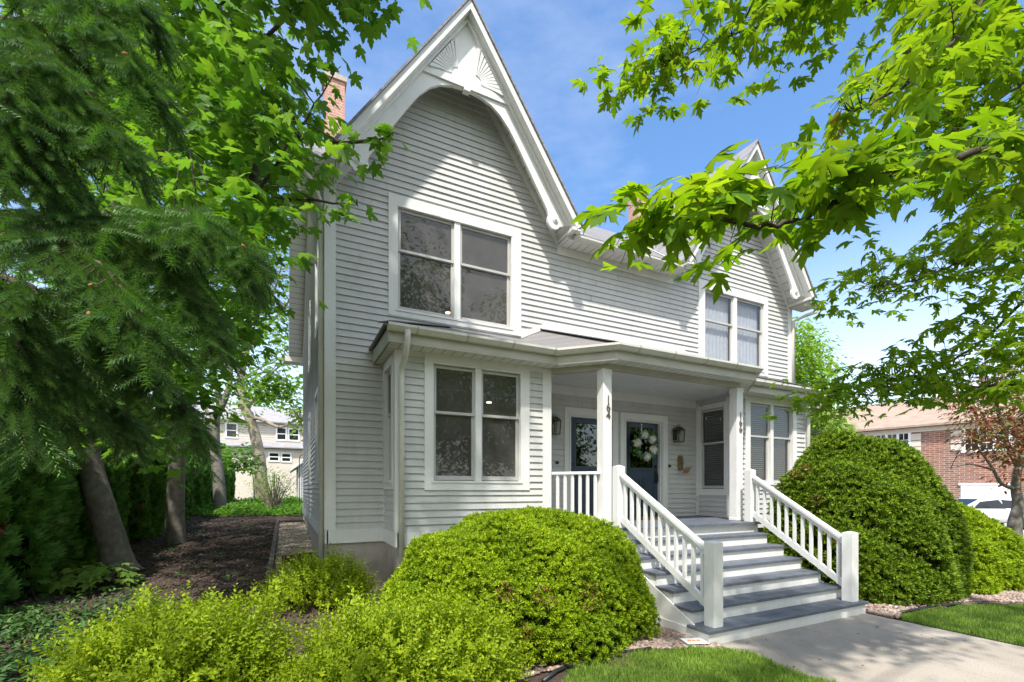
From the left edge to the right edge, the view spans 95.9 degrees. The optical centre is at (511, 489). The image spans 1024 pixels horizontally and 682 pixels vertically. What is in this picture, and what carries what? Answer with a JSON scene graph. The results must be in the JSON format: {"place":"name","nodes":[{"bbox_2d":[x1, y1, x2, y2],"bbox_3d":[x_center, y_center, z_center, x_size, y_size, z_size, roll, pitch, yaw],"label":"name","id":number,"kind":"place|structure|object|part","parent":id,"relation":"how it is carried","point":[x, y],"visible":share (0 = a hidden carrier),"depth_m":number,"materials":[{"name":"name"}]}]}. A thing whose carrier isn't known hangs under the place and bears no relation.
{"place":"outdoors","nodes":[
{"label":"outdoors","id":0,"kind":"place"},
{"bbox_2d":[201,500,302,515],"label":"back lawn","id":1,"kind":"structure","parent":0,"point":[285,514],"depth_m":19.00,"materials":[{"name":"plant"}]},
{"bbox_2d":[237,466,300,509],"bbox_3d":[-10.840,-0.113,20.948,2.862,2.316,2.565,0,0,-26],"label":"forsythia","id":2,"kind":"object","parent":1,"relation":"on","point":[273,500],"visible":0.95,"depth_m":20.88,"materials":[{"name":"green plant"}]},
{"bbox_2d":[0,513,1023,681],"bbox_3d":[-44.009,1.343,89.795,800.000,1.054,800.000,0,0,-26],"label":"ground","id":3,"kind":"structure","parent":0,"point":[557,677],"depth_m":7.16,"materials":[{"name":"brown soil"}]},
{"bbox_2d":[0,418,24,605],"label":"arborvitae","id":4,"kind":"object","parent":3,"relation":"on","point":[10,542],"visible":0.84,"depth_m":5.65,"materials":[{"name":"green plant"}]},
{"bbox_2d":[0,416,78,600],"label":"arborvitae","id":5,"kind":"object","parent":3,"relation":"on","point":[41,513],"visible":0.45,"depth_m":6.32,"materials":[{"name":"green plant"}]},
{"bbox_2d":[52,423,85,577],"bbox_3d":[-7.786,-0.574,7.127,1.829,4.186,1.769,0,0,-12],"label":"arborvitae","id":6,"kind":"object","parent":3,"relation":"on","point":[75,546],"visible":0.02,"depth_m":7.55,"materials":[{"name":"green plant"}]},
{"bbox_2d":[23,560,145,596],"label":"vine maple","id":7,"kind":"object","parent":3,"relation":"on","point":[89,576],"visible":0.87,"depth_m":6.68,"materials":[{"name":"green plant"}]},
{"bbox_2d":[70,475,98,566],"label":"arborvitae","id":8,"kind":"object","parent":3,"relation":"on","point":[86,537],"visible":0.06,"depth_m":8.34,"materials":[{"name":"green plant"}]},
{"bbox_2d":[0,586,186,681],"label":"vinca","id":9,"kind":"object","parent":3,"relation":"on","point":[12,662],"visible":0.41,"depth_m":4.98,"materials":[{"name":"green plant"}]},
{"bbox_2d":[82,444,129,553],"bbox_3d":[-8.581,-0.359,9.238,1.530,3.615,1.533,0,0,34],"label":"arborvitae","id":10,"kind":"object","parent":3,"relation":"on","point":[116,477],"visible":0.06,"depth_m":9.37,"materials":[{"name":"plant"}]},
{"bbox_2d":[121,464,133,537],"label":"arborvitae","id":11,"kind":"object","parent":3,"relation":"on","point":[126,505],"depth_m":10.47,"materials":[{"name":"green plant"}]},
{"bbox_2d":[113,392,155,540],"bbox_3d":[-9.672,-0.559,11.222,1.635,3.814,1.804,0,0,-17],"label":"arborvitae","id":12,"kind":"object","parent":3,"relation":"on","point":[140,526],"visible":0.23,"depth_m":11.23,"materials":[{"name":"green plant"}]},
{"bbox_2d":[0,515,276,666],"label":"bark chips","id":13,"kind":"object","parent":3,"relation":"on","point":[170,562],"visible":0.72,"depth_m":9.03,"materials":[{"name":"brown wood"}]},
{"bbox_2d":[0,0,291,485],"bbox_3d":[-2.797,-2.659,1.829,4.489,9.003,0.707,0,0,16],"label":"spruce","id":14,"kind":"object","parent":3,"relation":"on","point":[78,240],"visible":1,"depth_m":1.26,"materials":[{"name":"green plant"}]},
{"bbox_2d":[23,519,270,607],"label":"seedlings","id":15,"kind":"object","parent":3,"relation":"on","point":[69,597],"visible":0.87,"depth_m":8.11,"materials":[{"name":"green plant"}]},
{"bbox_2d":[135,414,166,534],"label":"arborvitae","id":16,"kind":"object","parent":3,"relation":"on","point":[157,491],"visible":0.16,"depth_m":12.36,"materials":[{"name":"green plant"}]},
{"bbox_2d":[154,425,167,489],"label":"arborvitae","id":17,"kind":"object","parent":3,"relation":"on","point":[165,468],"visible":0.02,"depth_m":14.20,"materials":[{"name":"green plant"}]},
{"bbox_2d":[15,575,309,681],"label":"spirea","id":18,"kind":"object","parent":3,"relation":"on","point":[212,642],"visible":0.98,"depth_m":3.54,"materials":[{"name":"green plant"}]},
{"bbox_2d":[37,4,298,543],"bbox_3d":[-8.360,-5.649,10.499,8.482,14.074,4.889,0,0,1],"label":"maple","id":19,"kind":"object","parent":3,"relation":"on","point":[175,532],"visible":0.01,"depth_m":11.15,"materials":[{"name":"green plant"}]},
{"bbox_2d":[0,597,348,679],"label":"bark chips","id":20,"kind":"object","parent":3,"relation":"on","point":[291,623],"visible":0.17,"depth_m":5.58,"materials":[{"name":"brown wood"}]},
{"bbox_2d":[164,422,192,520],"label":"arborvitae","id":21,"kind":"object","parent":3,"relation":"on","point":[187,494],"depth_m":15.59,"materials":[{"name":"green plant"}]},
{"bbox_2d":[187,454,196,515],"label":"arborvitae","id":22,"kind":"object","parent":3,"relation":"on","point":[191,479],"visible":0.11,"depth_m":17.42,"materials":[{"name":"green plant"}]},
{"bbox_2d":[188,437,205,513],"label":"arborvitae","id":23,"kind":"object","parent":3,"relation":"on","point":[199,496],"visible":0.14,"depth_m":18.52,"materials":[{"name":"green plant"}]},
{"bbox_2d":[197,442,212,508],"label":"arborvitae","id":24,"kind":"object","parent":3,"relation":"on","point":[207,485],"visible":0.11,"depth_m":21.12,"materials":[{"name":"green plant"}]},
{"bbox_2d":[203,442,212,505],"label":"arborvitae","id":25,"kind":"object","parent":3,"relation":"on","point":[211,493],"visible":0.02,"depth_m":22.17,"materials":[{"name":"green plant"}]},
{"bbox_2d":[0,0,432,575],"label":"leaning maple","id":26,"kind":"object","parent":3,"relation":"on","point":[234,60],"visible":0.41,"depth_m":4.65,"materials":[{"name":"green plant"}]},
{"bbox_2d":[222,457,228,499],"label":"arborvitae","id":27,"kind":"object","parent":3,"relation":"on","point":[226,478],"visible":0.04,"depth_m":26.32,"materials":[{"name":"green plant"}]},
{"bbox_2d":[221,452,231,502],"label":"arborvitae","id":28,"kind":"object","parent":3,"relation":"on","point":[229,480],"visible":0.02,"depth_m":28.75,"materials":[{"name":"green plant"}]},
{"bbox_2d":[220,443,235,500],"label":"arborvitae","id":29,"kind":"object","parent":3,"relation":"on","point":[232,482],"visible":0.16,"depth_m":29.87,"materials":[{"name":"green plant"}]},
{"bbox_2d":[154,404,302,499],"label":"house","id":30,"kind":"structure","parent":3,"relation":"on","point":[283,449],"depth_m":38.91,"materials":[{"name":"white"}]},
{"bbox_2d":[225,422,237,438],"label":"window","id":31,"kind":"structure","parent":30,"relation":"in","point":[228,433],"depth_m":38.57,"materials":[{"name":"white"}]},
{"bbox_2d":[268,452,279,461],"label":"window","id":32,"kind":"structure","parent":30,"relation":"in","point":[272,456],"depth_m":38.38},
{"bbox_2d":[276,427,286,440],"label":"window","id":33,"kind":"structure","parent":30,"relation":"in","point":[281,433],"depth_m":40.25,"materials":[{"name":"white"}]},
{"bbox_2d":[281,452,291,462],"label":"window","id":34,"kind":"structure","parent":30,"relation":"in","point":[285,457],"depth_m":38.80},
{"bbox_2d":[288,428,299,441],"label":"window","id":35,"kind":"structure","parent":30,"relation":"in","point":[290,437],"depth_m":40.67,"materials":[{"name":"white"}]},
{"bbox_2d":[221,442,266,500],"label":"young maple","id":36,"kind":"object","parent":3,"relation":"on","point":[236,465],"visible":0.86,"depth_m":23.67,"materials":[{"name":"green plant"}]},
{"bbox_2d":[190,303,302,508],"bbox_3d":[-11.736,-4.100,20.428,5.587,10.397,7.262,0,0,-26],"label":"forked maple","id":37,"kind":"object","parent":3,"relation":"on","point":[219,494],"visible":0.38,"depth_m":19.93,"materials":[{"name":"green plant"}]},
{"bbox_2d":[194,495,302,516],"bbox_3d":[-12.415,0.743,25.135,6.600,0.824,16.350,0,0,-26],"label":"ivy","id":38,"kind":"object","parent":3,"relation":"on","point":[249,506],"visible":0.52,"depth_m":18.80,"materials":[{"name":"green plant"}]},
{"bbox_2d":[206,230,302,499],"bbox_3d":[-15.370,-8.019,28.550,6.982,18.064,6.811,0,0,-26],"label":"pale tree","id":39,"kind":"object","parent":3,"relation":"on","point":[247,413],"visible":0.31,"depth_m":29.52,"materials":[{"name":"green plant"}]},
{"bbox_2d":[228,382,292,407],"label":"round tree","id":40,"kind":"object","parent":3,"relation":"on","point":[255,403],"visible":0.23,"depth_m":59.85,"materials":[{"name":"green plant"}]},
{"bbox_2d":[265,520,303,581],"bbox_3d":[-5.574,1.319,11.690,0.860,0.540,9.300,0,0,-26],"label":"timber edging","id":41,"kind":"object","parent":3,"relation":"on","point":[272,556],"visible":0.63,"depth_m":10.43,"materials":[{"name":"wood"}]},
{"bbox_2d":[273,522,314,581],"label":"pea gravel","id":42,"kind":"structure","parent":3,"relation":"on","point":[299,542],"depth_m":11.88,"materials":[{"name":"beige gravel"}]},
{"bbox_2d":[282,553,311,564],"bbox_3d":[-4.159,1.359,8.900,0.577,0.260,0.060,0,0,-21],"label":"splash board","id":43,"kind":"object","parent":42,"relation":"on","point":[291,556],"visible":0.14,"depth_m":8.86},
{"bbox_2d":[290,459,302,499],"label":"garage","id":44,"kind":"structure","parent":3,"relation":"on","point":[294,467],"depth_m":27.06,"materials":[{"name":"wood"}]},
{"bbox_2d":[299,454,302,505],"bbox_3d":[-9.111,-0.248,20.044,0.232,2.576,0.028,0,0,-26],"label":"hook pole","id":45,"kind":"object","parent":3,"relation":"on","point":[299,480],"visible":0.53,"depth_m":19.99,"materials":[{"name":"black metal"}]},
{"bbox_2d":[251,542,380,613],"bbox_3d":[-2.634,1.136,6.312,1.671,0.862,1.514,0,0,-26],"label":"spirea","id":46,"kind":"object","parent":3,"relation":"on","point":[326,575],"visible":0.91,"depth_m":6.04,"materials":[{"name":"green plant"}]},
{"bbox_2d":[254,571,508,681],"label":"spirea","id":47,"kind":"object","parent":3,"relation":"on","point":[363,645],"visible":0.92,"depth_m":3.62,"materials":[{"name":"green plant"}]},
{"bbox_2d":[392,577,536,681],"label":"spirea","id":48,"kind":"object","parent":3,"relation":"on","point":[506,666],"visible":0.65,"depth_m":3.93,"materials":[{"name":"green plant"}]},
{"bbox_2d":[372,599,683,672],"bbox_3d":[0.201,1.687,5.952,3.600,0.287,2.880,0,0,-26],"label":"gravel bed","id":49,"kind":"object","parent":3,"relation":"on","point":[537,667],"visible":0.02,"depth_m":4.70,"materials":[{"name":"brown gravel"}]},
{"bbox_2d":[378,505,661,668],"bbox_3d":[0.168,0.998,5.880,3.636,1.620,2.875,0,0,-26],"label":"clipped yew","id":50,"kind":"object","parent":49,"relation":"on","point":[570,579],"visible":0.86,"depth_m":4.94,"materials":[{"name":"green plant"}]},
{"bbox_2d":[521,619,721,679],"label":"river rocks","id":51,"kind":"object","parent":49,"relation":"on","point":[668,638],"visible":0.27,"depth_m":5.38,"materials":[{"name":"beige stone"}]},
{"bbox_2d":[680,638,708,643],"bbox_3d":[2.150,1.786,5.452,0.260,0.009,0.200,0,0,-6],"label":"yard sign","id":52,"kind":"object","parent":51,"relation":"on","point":[694,640],"visible":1,"depth_m":5.45,"materials":[{"name":"white plastic"}]},
{"bbox_2d":[285,0,829,582],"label":"house","id":53,"kind":"structure","parent":3,"relation":"on","point":[467,334],"depth_m":8.03,"materials":[{"name":"wood"}]},
{"bbox_2d":[308,412,310,484],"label":"window","id":54,"kind":"structure","parent":53,"relation":"in","point":[309,419],"depth_m":12.09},
{"bbox_2d":[308,300,310,372],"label":"window","id":55,"kind":"structure","parent":53,"relation":"in","point":[309,313],"depth_m":12.09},
{"bbox_2d":[314,387,317,483],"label":"window","id":56,"kind":"structure","parent":53,"relation":"in","point":[316,395],"depth_m":9.31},
{"bbox_2d":[314,240,317,338],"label":"window","id":57,"kind":"structure","parent":53,"relation":"in","point":[316,260],"depth_m":9.30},
{"bbox_2d":[383,353,392,488],"bbox_3d":[-1.876,-1.010,7.171,0.138,2.020,0.710,0,0,-26],"label":"window","id":58,"kind":"structure","parent":53,"relation":"in","point":[388,365],"depth_m":7.38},
{"bbox_2d":[388,192,520,335],"bbox_3d":[-0.947,-3.860,8.135,2.440,2.000,0.138,0,0,-26],"label":"window","id":59,"kind":"structure","parent":53,"relation":"in","point":[446,266],"depth_m":8.08,"materials":[{"name":"grey glass"}]},
{"bbox_2d":[424,352,529,489],"bbox_3d":[-0.526,-1.013,7.283,1.765,2.045,0.138,0,0,-26],"label":"window","id":60,"kind":"structure","parent":53,"relation":"in","point":[477,411],"depth_m":7.24,"materials":[{"name":"white wood"}]},
{"bbox_2d":[551,414,561,434],"bbox_3d":[0.805,-1.247,8.833,0.230,0.397,0.195,0,0,-26],"label":"wall lantern","id":61,"kind":"object","parent":53,"relation":"attached to","point":[554,419],"depth_m":8.80,"materials":[{"name":"brown metal"}]},
{"bbox_2d":[552,471,599,518],"bbox_3d":[1.054,0.129,7.627,0.803,0.842,0.075,0,0,19],"label":"porch railing","id":62,"kind":"object","parent":53,"relation":"attached to","point":[572,474],"visible":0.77,"depth_m":7.61,"materials":[{"name":"white paint"}]},
{"bbox_2d":[571,417,596,515],"bbox_3d":[1.573,-0.430,9.424,0.950,2.040,0.121,0,0,-26],"label":"door","id":63,"kind":"structure","parent":53,"relation":"in","point":[583,430],"depth_m":9.39,"materials":[{"name":"blue wood"}]},
{"bbox_2d":[626,422,657,515],"bbox_3d":[2.812,-0.430,10.031,0.950,2.040,0.121,0,0,-26],"label":"door","id":64,"kind":"structure","parent":53,"relation":"in","point":[644,473],"depth_m":10.06,"materials":[{"name":"blue wood"}]},
{"bbox_2d":[633,423,658,461],"bbox_3d":[2.865,-1.006,9.926,0.745,0.848,0.225,0,0,-26],"label":"wreath","id":65,"kind":"object","parent":53,"relation":"hanging from","point":[653,449],"visible":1,"depth_m":9.87,"materials":[{"name":"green plant"}]},
{"bbox_2d":[672,424,684,442],"bbox_3d":[3.696,-1.247,10.250,0.230,0.397,0.195,0,0,-26],"label":"wall lantern","id":66,"kind":"object","parent":53,"relation":"attached to","point":[676,433],"depth_m":10.25,"materials":[{"name":"brown metal"}]},
{"bbox_2d":[677,456,691,472],"bbox_3d":[3.859,-0.559,10.320,0.147,0.399,0.310,0,0,-69],"label":"letter holder","id":67,"kind":"object","parent":53,"relation":"attached to","point":[681,463],"visible":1,"depth_m":10.32,"materials":[{"name":"gold metal"}]},
{"bbox_2d":[696,401,726,494],"bbox_3d":[4.481,-0.890,10.270,0.183,2.020,0.820,0,0,-26],"label":"window","id":68,"kind":"structure","parent":53,"relation":"in","point":[701,489],"depth_m":10.39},
{"bbox_2d":[698,279,767,376],"bbox_3d":[5.362,-3.860,11.259,2.440,2.000,0.196,0,0,-26],"label":"window","id":69,"kind":"structure","parent":53,"relation":"in","point":[713,325],"depth_m":11.26,"materials":[{"name":"white glass"}]},
{"bbox_2d":[744,395,796,489],"bbox_3d":[5.781,-1.013,10.399,1.765,2.045,0.183,0,0,-26],"label":"window","id":70,"kind":"structure","parent":53,"relation":"in","point":[769,403],"depth_m":10.37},
{"bbox_2d":[541,646,651,681],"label":"garden edging","id":71,"kind":"object","parent":3,"relation":"on","point":[550,675],"visible":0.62,"depth_m":4.62,"materials":[{"name":"black plastic"}]},
{"bbox_2d":[627,532,868,643],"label":"front steps","id":72,"kind":"structure","parent":3,"relation":"on","point":[776,589],"depth_m":6.57,"materials":[{"name":"white paint"}]},
{"bbox_2d":[612,465,722,627],"bbox_3d":[2.060,0.639,6.428,0.162,2.048,1.950,0,0,-26],"label":"stair railing","id":73,"kind":"object","parent":72,"relation":"on","point":[708,596],"visible":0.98,"depth_m":6.15,"materials":[{"name":"white paint"}]},
{"bbox_2d":[744,469,858,602],"bbox_3d":[4.731,0.639,7.737,0.171,2.048,1.977,0,0,-20],"label":"stair railing","id":74,"kind":"object","parent":72,"relation":"on","point":[848,581],"visible":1,"depth_m":7.46,"materials":[{"name":"white paint"}]},
{"bbox_2d":[792,314,867,443],"bbox_3d":[15.886,-3.640,24.306,5.012,11.060,7.411,0,0,29],"label":"locust","id":75,"kind":"object","parent":3,"relation":"on","point":[809,358],"visible":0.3,"depth_m":23.20,"materials":[{"name":"green plant"}]},
{"bbox_2d":[713,389,1023,498],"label":"brick house","id":76,"kind":"structure","parent":3,"relation":"on","point":[914,428],"depth_m":29.92,"materials":[{"name":"red"}]},
{"bbox_2d":[874,433,910,445],"bbox_3d":[26.314,-3.104,31.988,0.190,1.463,2.111,0,0,-38],"label":"window","id":77,"kind":"structure","parent":76,"relation":"in","point":[900,436],"depth_m":31.63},
{"bbox_2d":[958,483,1010,498],"bbox_3d":[29.138,0.775,28.293,0.078,2.331,2.613,0,0,-38],"label":"garage door","id":78,"kind":"structure","parent":76,"relation":"in","point":[968,490],"depth_m":28.41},
{"bbox_2d":[961,425,1011,452],"bbox_3d":[29.121,-3.078,28.350,0.208,1.515,2.253,0,0,-38],"label":"window","id":79,"kind":"structure","parent":76,"relation":"in","point":[964,450],"depth_m":28.51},
{"bbox_2d":[720,613,1023,681],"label":"front walk","id":80,"kind":"structure","parent":3,"relation":"on","point":[842,650],"depth_m":5.21,"materials":[{"name":"concrete"}]},
{"bbox_2d":[741,545,945,666],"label":"fallen leaves","id":81,"kind":"object","parent":80,"relation":"on","point":[857,633],"visible":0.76,"depth_m":5.85,"materials":[{"name":"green plant"}]},
{"bbox_2d":[899,602,961,612],"bbox_3d":[6.447,1.820,7.138,1.543,0.040,0.093,0,0,-21],"label":"garden edging","id":82,"kind":"object","parent":3,"relation":"on","point":[929,606],"visible":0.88,"depth_m":7.14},
{"bbox_2d":[864,588,1023,618],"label":"gravel bed","id":83,"kind":"object","parent":3,"relation":"on","point":[982,602],"visible":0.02,"depth_m":7.42,"materials":[{"name":"beige stone"}]},
{"bbox_2d":[762,427,976,607],"bbox_3d":[6.434,0.339,8.655,2.998,3.041,3.118,0,0,-26],"label":"tall yew","id":84,"kind":"object","parent":83,"relation":"on","point":[892,502],"visible":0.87,"depth_m":7.61,"materials":[{"name":"green plant"}]},
{"bbox_2d":[957,501,1023,594],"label":"yew","id":85,"kind":"object","parent":83,"relation":"on","point":[998,551],"visible":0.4,"depth_m":8.24,"materials":[{"name":"green plant"}]},
{"bbox_2d":[956,497,1023,529],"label":"parked car","id":86,"kind":"object","parent":3,"relation":"on","point":[998,508],"visible":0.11,"depth_m":21.20,"materials":[{"name":"white paint"}]},
{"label":"window","id":87,"kind":"part","parent":86,"relation":"part of","materials":[{"name":"grey glass"}]},
{"bbox_2d":[0,0,1023,419],"label":"sky","id":88,"kind":"structure","parent":0,"point":[544,45],"materials":[{"name":"blue"}]},
{"bbox_2d":[561,643,839,681],"bbox_3d":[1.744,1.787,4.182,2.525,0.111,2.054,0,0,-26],"label":"lawn grass","id":89,"kind":"structure","parent":0,"point":[756,672],"depth_m":4.65,"materials":[{"name":"green plant"}]},
{"bbox_2d":[900,602,1023,645],"bbox_3d":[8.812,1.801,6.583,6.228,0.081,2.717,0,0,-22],"label":"lawn grass","id":90,"kind":"structure","parent":0,"point":[955,617],"depth_m":6.47,"materials":[{"name":"green plant"}]},
{"bbox_2d":[569,0,1023,427],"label":"street maple","id":91,"kind":"object","parent":90,"relation":"on","point":[945,50],"visible":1,"depth_m":2.66,"materials":[{"name":"green plant"}]},
{"bbox_2d":[913,345,1023,537],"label":"plum tree","id":92,"kind":"object","parent":90,"relation":"on","point":[1015,518],"visible":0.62,"depth_m":11.75,"materials":[{"name":"brown plant"}]},
{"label":"gravel strip","id":93,"kind":"structure","parent":0,"visible":0},
{"bbox_2d":[330,580,386,599],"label":"pea gravel","id":94,"kind":"structure","parent":93,"relation":"on","point":[378,586],"depth_m":6.97,"materials":[{"name":"beige gravel"}]}
]}

